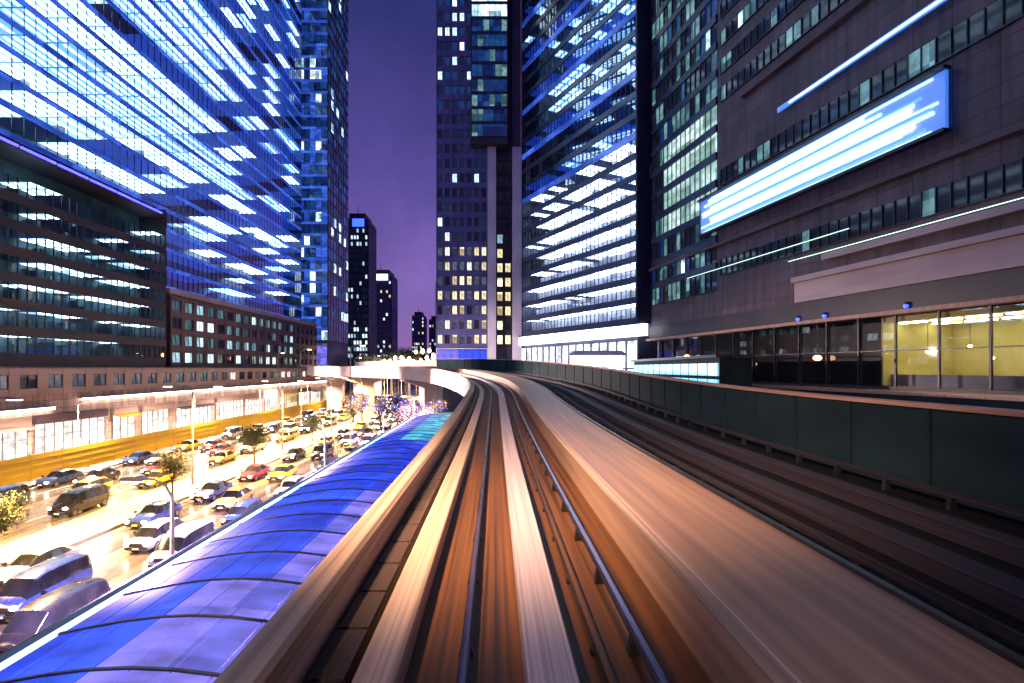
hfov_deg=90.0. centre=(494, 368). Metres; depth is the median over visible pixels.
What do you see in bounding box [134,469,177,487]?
car
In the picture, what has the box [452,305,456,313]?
window
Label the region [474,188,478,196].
window
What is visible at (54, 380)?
window
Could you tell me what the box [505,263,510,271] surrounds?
window
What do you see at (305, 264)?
window
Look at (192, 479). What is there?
street lamp
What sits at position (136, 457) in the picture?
car
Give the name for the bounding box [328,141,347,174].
window
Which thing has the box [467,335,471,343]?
window
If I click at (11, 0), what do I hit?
window
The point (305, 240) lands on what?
window
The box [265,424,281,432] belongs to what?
car
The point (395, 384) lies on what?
ground
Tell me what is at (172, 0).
window
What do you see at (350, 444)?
street lamp
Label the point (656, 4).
window
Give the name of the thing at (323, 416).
car
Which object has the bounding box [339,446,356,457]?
car
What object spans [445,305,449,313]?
window
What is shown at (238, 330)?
window
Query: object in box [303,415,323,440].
tree
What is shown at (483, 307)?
window
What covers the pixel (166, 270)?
window
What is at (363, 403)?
tree
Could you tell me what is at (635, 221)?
window
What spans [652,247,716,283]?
window
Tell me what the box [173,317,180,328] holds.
window
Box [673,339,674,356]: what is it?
window
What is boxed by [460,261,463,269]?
window
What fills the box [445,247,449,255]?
window
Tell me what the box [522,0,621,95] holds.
window
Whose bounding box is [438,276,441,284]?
window
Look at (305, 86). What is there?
window
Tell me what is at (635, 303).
window
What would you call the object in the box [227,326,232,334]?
window
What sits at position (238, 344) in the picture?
window
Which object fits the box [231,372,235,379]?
window
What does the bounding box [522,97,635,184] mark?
window
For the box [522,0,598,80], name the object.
window
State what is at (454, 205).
window
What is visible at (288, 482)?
car
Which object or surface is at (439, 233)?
window
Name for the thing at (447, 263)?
window
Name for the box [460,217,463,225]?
window
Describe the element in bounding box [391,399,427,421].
tree
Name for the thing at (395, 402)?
tree
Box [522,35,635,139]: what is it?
window
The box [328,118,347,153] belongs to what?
window
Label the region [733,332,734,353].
window
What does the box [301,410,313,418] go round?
van
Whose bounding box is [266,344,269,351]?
window
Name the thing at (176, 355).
window
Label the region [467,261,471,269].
window
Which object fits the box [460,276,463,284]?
window
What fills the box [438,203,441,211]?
window
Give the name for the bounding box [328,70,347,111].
window
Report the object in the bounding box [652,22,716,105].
window
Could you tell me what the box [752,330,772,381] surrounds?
window
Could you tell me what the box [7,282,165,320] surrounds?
window
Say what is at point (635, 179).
window
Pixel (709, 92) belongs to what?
window
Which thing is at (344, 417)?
car
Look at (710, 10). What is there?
window
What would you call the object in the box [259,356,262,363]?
window
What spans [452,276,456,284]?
window
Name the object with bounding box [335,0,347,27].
window
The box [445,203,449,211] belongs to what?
window
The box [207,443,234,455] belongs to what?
car
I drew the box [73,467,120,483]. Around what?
car
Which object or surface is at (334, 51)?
window
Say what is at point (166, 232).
window
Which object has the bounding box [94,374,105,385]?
window
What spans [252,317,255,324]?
window
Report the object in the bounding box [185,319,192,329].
window
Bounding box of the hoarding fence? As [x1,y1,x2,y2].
[0,391,375,485]
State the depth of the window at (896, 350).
49.89 m
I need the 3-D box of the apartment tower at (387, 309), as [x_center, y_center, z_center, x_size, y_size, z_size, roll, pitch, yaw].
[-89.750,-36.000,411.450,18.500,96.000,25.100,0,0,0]
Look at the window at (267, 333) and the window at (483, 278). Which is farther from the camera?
the window at (267, 333)
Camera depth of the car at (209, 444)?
74.92 m
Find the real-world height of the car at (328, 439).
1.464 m
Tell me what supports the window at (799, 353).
in the commercial building at (729, 77)
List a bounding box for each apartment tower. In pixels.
[348,213,376,388]
[377,270,397,383]
[412,305,426,359]
[429,316,434,359]
[435,286,435,359]
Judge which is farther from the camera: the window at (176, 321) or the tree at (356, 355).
the tree at (356, 355)
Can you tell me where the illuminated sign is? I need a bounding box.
[697,64,950,237]
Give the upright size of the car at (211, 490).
1.464 m
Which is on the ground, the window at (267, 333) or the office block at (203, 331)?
the office block at (203, 331)
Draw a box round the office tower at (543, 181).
[436,0,693,411]
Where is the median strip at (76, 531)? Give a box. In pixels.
[0,396,418,568]
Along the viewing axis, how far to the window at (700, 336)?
81.90 m
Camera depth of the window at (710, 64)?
86.16 m
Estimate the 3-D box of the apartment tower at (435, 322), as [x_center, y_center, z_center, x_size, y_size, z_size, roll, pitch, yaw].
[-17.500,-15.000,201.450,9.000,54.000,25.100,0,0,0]
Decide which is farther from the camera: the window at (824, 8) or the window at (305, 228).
the window at (305, 228)
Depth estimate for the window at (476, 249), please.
139.93 m
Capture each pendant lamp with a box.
[813,323,821,360]
[926,322,929,352]
[968,318,971,346]
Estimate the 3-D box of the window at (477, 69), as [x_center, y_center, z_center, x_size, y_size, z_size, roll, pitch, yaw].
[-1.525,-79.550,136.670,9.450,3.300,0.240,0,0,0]
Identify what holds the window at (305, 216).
in the glass tower at (324, 165)
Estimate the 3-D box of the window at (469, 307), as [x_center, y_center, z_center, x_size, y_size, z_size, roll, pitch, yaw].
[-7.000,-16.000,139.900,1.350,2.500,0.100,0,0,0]
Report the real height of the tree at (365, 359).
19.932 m
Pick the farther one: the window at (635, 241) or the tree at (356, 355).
the tree at (356, 355)
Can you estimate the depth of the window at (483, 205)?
139.93 m
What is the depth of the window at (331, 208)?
229.13 m
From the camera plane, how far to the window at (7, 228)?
79.46 m
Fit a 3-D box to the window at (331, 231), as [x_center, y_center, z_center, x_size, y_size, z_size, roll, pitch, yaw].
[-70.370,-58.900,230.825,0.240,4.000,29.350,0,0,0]
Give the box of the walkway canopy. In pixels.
[0,413,450,682]
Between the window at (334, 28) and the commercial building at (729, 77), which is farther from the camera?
the window at (334, 28)
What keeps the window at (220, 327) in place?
in the office block at (203, 331)
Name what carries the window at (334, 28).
in the glass tower at (324, 165)
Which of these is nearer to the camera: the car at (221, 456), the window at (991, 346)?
the window at (991, 346)
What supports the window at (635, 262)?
in the office tower at (543, 181)
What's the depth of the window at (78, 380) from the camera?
73.59 m
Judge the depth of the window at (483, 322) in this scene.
139.93 m
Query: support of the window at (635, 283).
in the office tower at (543, 181)
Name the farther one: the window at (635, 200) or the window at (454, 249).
the window at (454, 249)
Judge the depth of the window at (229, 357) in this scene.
125.32 m
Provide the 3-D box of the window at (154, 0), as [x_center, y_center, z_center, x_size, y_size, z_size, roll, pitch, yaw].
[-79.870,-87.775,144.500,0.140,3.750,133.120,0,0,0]
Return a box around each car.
[0,545,78,587]
[32,468,83,486]
[69,477,112,490]
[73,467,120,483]
[119,451,155,464]
[123,517,184,550]
[124,500,181,526]
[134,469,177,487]
[140,459,165,474]
[145,451,179,465]
[173,439,201,450]
[190,480,232,500]
[199,439,225,450]
[206,450,236,463]
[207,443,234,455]
[211,487,254,509]
[220,498,262,525]
[236,463,269,480]
[253,424,265,430]
[262,432,271,439]
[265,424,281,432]
[266,464,297,480]
[275,431,294,441]
[275,476,304,494]
[278,417,291,423]
[281,447,305,460]
[286,419,299,425]
[313,458,335,472]
[315,436,334,444]
[316,408,326,414]
[318,415,327,422]
[326,409,334,414]
[335,428,349,438]
[337,414,348,420]
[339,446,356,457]
[353,422,366,429]
[358,428,372,436]
[369,416,379,423]
[371,422,382,429]
[387,415,395,421]
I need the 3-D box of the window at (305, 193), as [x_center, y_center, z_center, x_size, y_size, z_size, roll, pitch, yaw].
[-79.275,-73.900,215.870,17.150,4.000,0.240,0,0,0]
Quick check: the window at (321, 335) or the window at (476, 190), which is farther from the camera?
the window at (321, 335)
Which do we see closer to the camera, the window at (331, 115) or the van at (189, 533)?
the van at (189, 533)
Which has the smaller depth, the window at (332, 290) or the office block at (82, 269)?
the office block at (82, 269)
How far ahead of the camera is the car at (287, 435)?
84.52 m
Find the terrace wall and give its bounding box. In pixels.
[752,384,1023,409]
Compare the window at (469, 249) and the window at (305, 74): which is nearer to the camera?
the window at (469, 249)
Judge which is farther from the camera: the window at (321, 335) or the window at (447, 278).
the window at (321, 335)
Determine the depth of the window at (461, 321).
139.93 m
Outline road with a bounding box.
[0,388,444,633]
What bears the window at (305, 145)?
in the glass tower at (324, 165)
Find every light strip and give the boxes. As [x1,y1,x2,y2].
[687,228,848,278]
[777,0,946,112]
[788,197,1023,261]
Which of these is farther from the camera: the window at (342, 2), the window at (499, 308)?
the window at (342, 2)
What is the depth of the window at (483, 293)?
139.93 m
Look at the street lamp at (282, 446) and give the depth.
73.93 m
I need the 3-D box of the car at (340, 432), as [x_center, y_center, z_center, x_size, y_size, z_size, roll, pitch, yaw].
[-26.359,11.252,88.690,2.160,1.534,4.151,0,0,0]
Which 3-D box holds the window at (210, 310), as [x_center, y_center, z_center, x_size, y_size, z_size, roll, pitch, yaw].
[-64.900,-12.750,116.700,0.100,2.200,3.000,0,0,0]
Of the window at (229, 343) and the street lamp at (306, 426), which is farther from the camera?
the window at (229, 343)
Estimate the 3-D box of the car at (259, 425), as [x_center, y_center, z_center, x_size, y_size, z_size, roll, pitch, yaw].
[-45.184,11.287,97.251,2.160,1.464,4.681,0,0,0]
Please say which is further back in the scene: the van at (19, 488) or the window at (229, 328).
the window at (229, 328)
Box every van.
[0,484,29,505]
[0,553,92,619]
[0,578,110,653]
[47,484,109,515]
[147,520,215,567]
[221,426,243,438]
[239,439,264,452]
[280,422,297,433]
[300,423,316,433]
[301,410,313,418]
[311,442,333,459]
[323,415,336,425]
[332,409,343,417]
[340,431,358,445]
[360,433,376,445]
[378,424,391,435]
[393,417,404,426]
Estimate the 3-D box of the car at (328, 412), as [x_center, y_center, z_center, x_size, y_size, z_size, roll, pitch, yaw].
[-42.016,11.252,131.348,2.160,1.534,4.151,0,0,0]
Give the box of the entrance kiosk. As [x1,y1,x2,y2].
[567,351,626,369]
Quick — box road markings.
[19,389,418,585]
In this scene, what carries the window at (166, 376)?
in the shop building at (41, 417)
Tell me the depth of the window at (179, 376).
97.42 m
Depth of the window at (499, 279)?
142.44 m
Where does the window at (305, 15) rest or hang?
in the glass tower at (324, 165)
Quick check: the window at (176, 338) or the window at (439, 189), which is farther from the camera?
the window at (439, 189)
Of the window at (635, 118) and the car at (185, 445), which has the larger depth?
the window at (635, 118)
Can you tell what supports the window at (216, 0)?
in the glass tower at (186, 114)
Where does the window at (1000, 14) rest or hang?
in the commercial building at (729, 77)
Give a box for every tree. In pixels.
[0,487,32,539]
[148,448,198,495]
[234,424,269,463]
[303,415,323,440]
[340,390,361,422]
[343,405,359,425]
[348,350,379,365]
[348,391,373,421]
[352,352,382,364]
[365,396,391,428]
[374,347,407,394]
[381,394,411,424]
[389,345,423,392]
[390,350,424,395]
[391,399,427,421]
[418,400,450,415]
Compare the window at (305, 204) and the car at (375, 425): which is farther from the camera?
the window at (305, 204)
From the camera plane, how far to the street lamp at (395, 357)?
195.93 m
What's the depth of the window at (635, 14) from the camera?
113.34 m
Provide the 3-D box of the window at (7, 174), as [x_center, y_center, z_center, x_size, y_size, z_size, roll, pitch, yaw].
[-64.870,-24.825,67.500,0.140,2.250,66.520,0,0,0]
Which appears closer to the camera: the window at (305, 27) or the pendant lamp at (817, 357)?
the pendant lamp at (817, 357)
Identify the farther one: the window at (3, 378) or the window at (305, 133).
the window at (305, 133)
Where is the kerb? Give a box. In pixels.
[28,388,445,486]
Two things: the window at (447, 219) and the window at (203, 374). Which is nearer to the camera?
the window at (203, 374)
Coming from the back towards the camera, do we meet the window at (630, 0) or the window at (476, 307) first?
the window at (476, 307)
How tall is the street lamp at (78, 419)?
8.170 m
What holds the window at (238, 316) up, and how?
in the office block at (203, 331)
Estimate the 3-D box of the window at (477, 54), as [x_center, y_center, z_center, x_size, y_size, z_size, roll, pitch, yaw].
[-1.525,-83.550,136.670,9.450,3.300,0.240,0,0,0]
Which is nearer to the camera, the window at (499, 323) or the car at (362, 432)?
the car at (362, 432)
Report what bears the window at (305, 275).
in the glass tower at (324, 165)
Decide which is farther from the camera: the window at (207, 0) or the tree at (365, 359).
the tree at (365, 359)
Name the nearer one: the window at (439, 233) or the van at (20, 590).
the van at (20, 590)
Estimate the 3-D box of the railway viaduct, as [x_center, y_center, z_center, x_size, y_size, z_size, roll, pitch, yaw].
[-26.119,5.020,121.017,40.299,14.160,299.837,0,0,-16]
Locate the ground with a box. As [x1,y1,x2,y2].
[345,379,407,395]
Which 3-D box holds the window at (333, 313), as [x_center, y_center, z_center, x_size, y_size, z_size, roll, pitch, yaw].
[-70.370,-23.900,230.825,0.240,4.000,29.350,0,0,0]
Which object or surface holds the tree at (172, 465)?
on the median strip at (76, 531)
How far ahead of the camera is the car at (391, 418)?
113.80 m
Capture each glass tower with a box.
[0,0,300,319]
[301,0,348,393]
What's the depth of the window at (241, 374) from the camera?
120.95 m
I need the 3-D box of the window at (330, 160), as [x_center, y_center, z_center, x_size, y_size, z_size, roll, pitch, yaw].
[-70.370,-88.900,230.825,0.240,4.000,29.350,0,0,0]
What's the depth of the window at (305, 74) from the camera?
215.93 m
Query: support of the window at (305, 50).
in the glass tower at (324, 165)
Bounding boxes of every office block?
[0,133,165,366]
[165,288,316,367]
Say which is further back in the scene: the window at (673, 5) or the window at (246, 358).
the window at (246, 358)
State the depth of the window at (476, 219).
139.93 m
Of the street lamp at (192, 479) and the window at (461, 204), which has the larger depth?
the window at (461, 204)
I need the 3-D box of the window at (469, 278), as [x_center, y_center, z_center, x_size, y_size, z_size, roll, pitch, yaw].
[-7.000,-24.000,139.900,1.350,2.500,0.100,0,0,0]
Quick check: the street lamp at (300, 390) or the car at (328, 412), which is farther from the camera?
the car at (328, 412)
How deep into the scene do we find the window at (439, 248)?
139.93 m
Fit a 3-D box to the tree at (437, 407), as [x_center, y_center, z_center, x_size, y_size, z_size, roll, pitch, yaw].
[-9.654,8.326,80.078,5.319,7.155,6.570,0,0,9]
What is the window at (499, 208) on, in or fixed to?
in the office tower at (543, 181)
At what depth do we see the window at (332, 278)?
229.13 m
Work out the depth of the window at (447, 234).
139.93 m
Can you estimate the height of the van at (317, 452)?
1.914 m
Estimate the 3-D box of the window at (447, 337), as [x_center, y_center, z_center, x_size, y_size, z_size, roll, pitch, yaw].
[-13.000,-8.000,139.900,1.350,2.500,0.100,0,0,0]
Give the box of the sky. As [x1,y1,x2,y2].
[348,0,435,358]
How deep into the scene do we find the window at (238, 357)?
129.66 m
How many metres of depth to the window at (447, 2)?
139.93 m
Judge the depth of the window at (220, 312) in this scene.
121.30 m
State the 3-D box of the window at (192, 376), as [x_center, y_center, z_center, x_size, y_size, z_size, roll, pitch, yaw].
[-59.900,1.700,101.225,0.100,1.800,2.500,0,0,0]
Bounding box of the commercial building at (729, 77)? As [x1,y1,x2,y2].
[646,0,1023,395]
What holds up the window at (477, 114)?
in the office tower at (543, 181)
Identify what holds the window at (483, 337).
in the office tower at (543, 181)
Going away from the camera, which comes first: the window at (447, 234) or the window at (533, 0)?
the window at (533, 0)
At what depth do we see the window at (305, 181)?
215.93 m
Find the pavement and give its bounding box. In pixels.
[16,384,452,669]
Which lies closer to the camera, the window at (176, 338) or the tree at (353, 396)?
the window at (176, 338)
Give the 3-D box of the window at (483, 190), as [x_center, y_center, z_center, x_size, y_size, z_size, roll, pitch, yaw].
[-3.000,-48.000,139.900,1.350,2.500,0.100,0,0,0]
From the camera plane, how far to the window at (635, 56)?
113.34 m
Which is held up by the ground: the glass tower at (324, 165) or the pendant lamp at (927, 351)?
the glass tower at (324, 165)
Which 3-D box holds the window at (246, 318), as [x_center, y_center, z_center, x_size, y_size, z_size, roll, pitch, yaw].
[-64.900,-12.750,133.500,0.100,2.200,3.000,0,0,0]
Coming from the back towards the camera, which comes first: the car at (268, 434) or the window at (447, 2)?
the window at (447, 2)
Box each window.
[0,375,7,389]
[7,174,165,247]
[7,201,165,265]
[7,228,165,284]
[7,255,165,302]
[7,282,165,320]
[7,309,165,338]
[7,336,165,357]
[11,0,292,221]
[11,25,292,233]
[11,53,292,245]
[11,82,292,257]
[11,110,292,269]
[20,375,36,388]
[24,0,292,209]
[48,374,62,387]
[57,0,292,197]
[72,374,84,386]
[86,0,292,185]
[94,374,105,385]
[112,0,292,173]
[114,373,124,384]
[131,373,140,383]
[134,0,292,161]
[148,373,156,383]
[154,0,292,150]
[163,373,170,382]
[166,212,292,281]
[166,232,292,293]
[166,251,292,305]
[166,270,292,316]
[172,0,292,138]
[173,300,180,311]
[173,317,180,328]
[173,335,180,345]
[173,352,180,362]
[176,373,183,381]
[185,302,192,313]
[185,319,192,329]
[185,336,192,346]
[185,352,192,362]
[188,0,292,126]
[189,372,195,381]
[197,305,203,315]
[197,321,203,331]
[197,337,203,347]
[197,353,203,362]
[201,372,206,380]
[207,0,292,114]
[208,307,213,317]
[208,323,213,332]
[208,338,213,347]
[208,354,213,362]
[211,372,216,380]
[216,0,292,102]
[218,309,223,319]
[218,324,223,333]
[218,339,223,348]
[218,354,223,363]
[221,372,226,379]
[227,311,232,320]
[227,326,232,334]
[227,340,232,349]
[227,355,232,363]
[228,0,292,90]
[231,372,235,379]
[236,313,240,322]
[236,327,240,335]
[236,341,240,349]
[236,355,240,363]
[239,0,292,78]
[239,372,243,379]
[244,315,248,323]
[244,328,248,336]
[244,342,248,350]
[244,356,248,363]
[249,0,292,66]
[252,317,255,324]
[252,330,255,337]
[252,343,255,350]
[252,356,255,363]
[259,318,262,326]
[259,331,262,338]
[259,344,262,351]
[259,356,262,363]
[266,320,269,327]
[266,332,269,339]
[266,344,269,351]
[267,0,292,42]
[267,6,292,54]
[278,0,292,30]
[301,0,326,7]
[301,10,326,19]
[301,22,326,31]
[301,34,326,43]
[301,46,326,54]
[301,58,326,66]
[301,70,326,78]
[301,82,326,90]
[301,93,326,102]
[301,105,326,114]
[301,117,326,126]
[301,129,326,137]
[301,141,326,149]
[301,153,326,161]
[301,165,326,173]
[301,177,326,185]
[301,188,326,197]
[301,200,326,209]
[301,212,326,221]
[301,224,326,232]
[301,236,326,244]
[301,248,326,256]
[301,260,326,268]
[301,271,326,280]
[301,283,326,292]
[301,295,326,304]
[301,307,326,315]
[301,319,326,327]
[317,331,326,339]
[328,0,347,48]
[328,11,347,59]
[328,23,347,69]
[328,35,347,80]
[328,47,347,90]
[328,59,347,101]
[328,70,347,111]
[328,82,347,122]
[328,94,347,132]
[328,106,347,143]
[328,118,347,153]
[328,130,347,164]
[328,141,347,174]
[328,153,347,185]
[328,165,347,195]
[328,177,347,206]
[328,189,347,216]
[328,201,347,227]
[328,212,347,237]
[328,224,347,248]
[328,236,347,258]
[328,248,347,269]
[328,260,347,279]
[328,272,347,290]
[328,283,347,300]
[328,295,347,311]
[328,307,347,321]
[328,319,347,332]
[328,331,347,343]
[330,0,347,38]
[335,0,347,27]
[340,0,347,17]
[348,222,366,317]
[377,277,390,319]
[438,0,510,199]
[438,188,441,196]
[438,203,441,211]
[438,217,441,225]
[438,232,441,240]
[438,247,441,255]
[438,261,441,269]
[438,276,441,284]
[438,291,441,299]
[438,305,441,313]
[438,320,441,328]
[438,335,441,343]
[445,188,449,196]
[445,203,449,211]
[445,217,449,225]
[445,232,449,240]
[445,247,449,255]
[445,261,449,269]
[445,276,449,284]
[445,291,449,299]
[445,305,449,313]
[445,320,449,328]
[445,335,449,343]
[452,188,456,196]
[452,203,456,211]
[452,217,456,225]
[452,232,456,240]
[452,247,456,255]
[452,261,456,269]
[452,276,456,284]
[452,291,456,299]
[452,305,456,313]
[452,320,456,328]
[452,335,456,343]
[460,188,463,196]
[460,203,463,211]
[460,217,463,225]
[460,232,463,240]
[460,247,463,255]
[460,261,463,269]
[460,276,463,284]
[460,291,463,299]
[460,305,463,313]
[460,320,463,328]
[460,335,463,343]
[467,174,471,181]
[467,188,471,196]
[467,203,471,211]
[467,217,471,225]
[467,232,471,240]
[467,247,471,255]
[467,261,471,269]
[467,276,471,284]
[467,291,471,299]
[467,305,471,313]
[467,320,471,328]
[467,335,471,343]
[472,0,506,0]
[472,4,506,15]
[472,19,506,30]
[472,34,506,45]
[472,49,506,60]
[472,64,506,75]
[472,79,506,90]
[472,94,506,105]
[472,109,506,120]
[472,124,506,136]
[474,174,478,181]
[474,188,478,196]
[474,203,478,211]
[474,217,478,225]
[474,232,478,240]
[474,247,478,255]
[474,261,478,269]
[474,276,478,284]
[474,291,478,299]
[474,305,478,313]
[474,320,478,328]
[474,335,478,343]
[481,174,485,181]
[481,188,485,196]
[481,203,485,211]
[481,217,485,225]
[481,232,485,240]
[481,247,485,255]
[481,261,485,269]
[481,276,485,284]
[481,291,485,299]
[481,305,485,313]
[481,320,485,328]
[481,335,485,343]
[497,206,502,214]
[497,220,502,228]
[497,234,502,243]
[497,249,502,257]
[497,263,502,271]
[497,277,502,286]
[497,292,502,300]
[497,306,502,315]
[497,321,502,329]
[497,335,502,343]
[505,206,510,214]
[505,220,510,228]
[505,234,510,243]
[505,249,510,257]
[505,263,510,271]
[505,277,510,286]
[505,292,510,300]
[505,306,510,315]
[505,321,510,329]
[505,335,510,343]
[522,0,533,21]
[522,0,551,36]
[522,0,564,51]
[522,0,582,66]
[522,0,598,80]
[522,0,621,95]
[522,0,635,110]
[522,14,635,125]
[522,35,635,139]
[522,56,635,154]
[522,76,635,169]
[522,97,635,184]
[522,118,635,198]
[522,138,635,213]
[522,159,635,228]
[522,179,635,243]
[522,200,635,257]
[522,221,635,272]
[522,241,635,287]
[522,262,635,302]
[522,283,635,316]
[522,303,635,331]
[633,363,718,375]
[650,341,651,358]
[652,0,664,17]
[652,0,682,39]
[652,0,703,61]
[652,0,716,83]
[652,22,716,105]
[652,50,716,128]
[652,77,716,150]
[652,105,716,172]
[652,132,716,194]
[652,160,716,216]
[652,187,716,238]
[652,223,716,260]
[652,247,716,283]
[652,270,716,305]
[661,340,662,357]
[672,377,718,382]
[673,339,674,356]
[700,336,701,354]
[715,334,716,354]
[720,0,738,18]
[720,0,768,46]
[720,0,803,74]
[720,0,846,102]
[720,0,1023,185]
[720,158,1023,275]
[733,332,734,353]
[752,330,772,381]
[773,328,797,381]
[798,326,824,382]
[825,323,856,383]
[857,319,893,385]
[894,315,936,386]
[937,311,988,388]
[989,305,1023,389]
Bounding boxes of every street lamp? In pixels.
[0,397,23,400]
[77,399,97,445]
[119,476,174,555]
[162,385,222,484]
[194,391,208,424]
[261,380,303,449]
[298,425,325,466]
[300,349,311,428]
[315,377,346,431]
[349,344,365,445]
[366,406,383,432]
[394,356,402,394]
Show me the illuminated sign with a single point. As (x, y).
(910, 115)
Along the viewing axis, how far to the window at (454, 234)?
139.93 m
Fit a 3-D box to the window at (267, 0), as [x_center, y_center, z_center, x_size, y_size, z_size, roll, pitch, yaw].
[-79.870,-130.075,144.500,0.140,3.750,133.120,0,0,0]
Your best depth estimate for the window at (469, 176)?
139.93 m
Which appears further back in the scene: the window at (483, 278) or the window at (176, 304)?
the window at (483, 278)
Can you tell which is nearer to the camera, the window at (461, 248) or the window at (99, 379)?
the window at (99, 379)
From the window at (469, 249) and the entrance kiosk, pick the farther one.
the window at (469, 249)
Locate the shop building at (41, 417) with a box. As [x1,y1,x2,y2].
[0,367,326,460]
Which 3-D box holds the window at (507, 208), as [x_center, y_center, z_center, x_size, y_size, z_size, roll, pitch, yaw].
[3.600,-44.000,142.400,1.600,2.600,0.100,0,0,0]
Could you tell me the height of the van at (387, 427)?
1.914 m
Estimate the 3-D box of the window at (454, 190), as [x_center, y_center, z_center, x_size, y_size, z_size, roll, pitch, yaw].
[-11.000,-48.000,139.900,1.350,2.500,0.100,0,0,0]
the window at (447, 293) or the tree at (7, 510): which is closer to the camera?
the tree at (7, 510)
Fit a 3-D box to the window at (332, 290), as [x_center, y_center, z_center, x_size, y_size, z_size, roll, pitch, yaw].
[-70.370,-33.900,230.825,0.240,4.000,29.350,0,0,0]
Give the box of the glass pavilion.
[631,354,754,386]
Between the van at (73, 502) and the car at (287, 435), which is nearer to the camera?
the van at (73, 502)
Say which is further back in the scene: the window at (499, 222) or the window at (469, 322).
the window at (499, 222)
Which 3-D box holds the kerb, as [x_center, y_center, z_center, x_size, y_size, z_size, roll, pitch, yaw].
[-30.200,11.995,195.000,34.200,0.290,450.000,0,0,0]
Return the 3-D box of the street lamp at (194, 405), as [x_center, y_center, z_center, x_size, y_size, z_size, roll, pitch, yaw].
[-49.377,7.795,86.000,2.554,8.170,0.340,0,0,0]
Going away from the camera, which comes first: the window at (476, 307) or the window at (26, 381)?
the window at (26, 381)
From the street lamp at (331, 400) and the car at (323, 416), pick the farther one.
the car at (323, 416)
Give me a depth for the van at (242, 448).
72.12 m
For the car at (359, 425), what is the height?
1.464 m
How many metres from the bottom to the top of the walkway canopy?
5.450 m
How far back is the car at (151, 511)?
39.39 m
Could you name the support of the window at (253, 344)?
in the office block at (203, 331)
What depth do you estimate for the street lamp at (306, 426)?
37.94 m
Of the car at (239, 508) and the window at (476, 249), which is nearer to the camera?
the car at (239, 508)
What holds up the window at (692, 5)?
in the commercial building at (729, 77)
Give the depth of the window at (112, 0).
135.59 m
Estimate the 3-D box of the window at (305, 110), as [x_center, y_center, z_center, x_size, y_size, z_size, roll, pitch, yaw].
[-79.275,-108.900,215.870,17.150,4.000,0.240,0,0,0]
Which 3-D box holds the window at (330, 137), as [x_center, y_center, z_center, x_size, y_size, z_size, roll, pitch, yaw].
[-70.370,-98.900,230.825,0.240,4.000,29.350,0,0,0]
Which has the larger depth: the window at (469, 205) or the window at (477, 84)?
the window at (469, 205)
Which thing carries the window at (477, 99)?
in the office tower at (543, 181)
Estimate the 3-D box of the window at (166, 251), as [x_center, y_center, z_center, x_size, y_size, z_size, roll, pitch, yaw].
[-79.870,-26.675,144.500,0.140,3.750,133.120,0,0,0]
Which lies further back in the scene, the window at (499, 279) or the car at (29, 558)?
the window at (499, 279)
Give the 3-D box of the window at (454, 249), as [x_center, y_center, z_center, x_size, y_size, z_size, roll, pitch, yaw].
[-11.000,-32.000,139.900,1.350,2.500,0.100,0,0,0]
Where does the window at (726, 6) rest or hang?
in the commercial building at (729, 77)
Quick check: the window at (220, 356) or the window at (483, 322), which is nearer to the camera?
the window at (220, 356)
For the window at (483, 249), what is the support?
in the office tower at (543, 181)
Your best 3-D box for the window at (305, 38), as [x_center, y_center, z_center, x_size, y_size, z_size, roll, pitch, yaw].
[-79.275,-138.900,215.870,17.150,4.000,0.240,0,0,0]
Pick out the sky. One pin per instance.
(392, 43)
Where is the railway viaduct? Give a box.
[213,359,1023,682]
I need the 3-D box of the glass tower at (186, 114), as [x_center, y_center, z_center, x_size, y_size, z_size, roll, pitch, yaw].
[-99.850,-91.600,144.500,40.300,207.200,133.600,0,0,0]
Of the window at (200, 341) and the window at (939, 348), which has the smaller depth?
the window at (939, 348)
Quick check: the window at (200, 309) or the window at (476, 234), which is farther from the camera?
the window at (476, 234)
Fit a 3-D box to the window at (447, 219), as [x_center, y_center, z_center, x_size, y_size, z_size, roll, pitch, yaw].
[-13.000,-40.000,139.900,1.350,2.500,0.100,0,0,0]
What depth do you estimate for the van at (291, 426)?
94.04 m
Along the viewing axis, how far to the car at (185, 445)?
74.90 m
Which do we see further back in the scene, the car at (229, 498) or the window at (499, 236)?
the window at (499, 236)

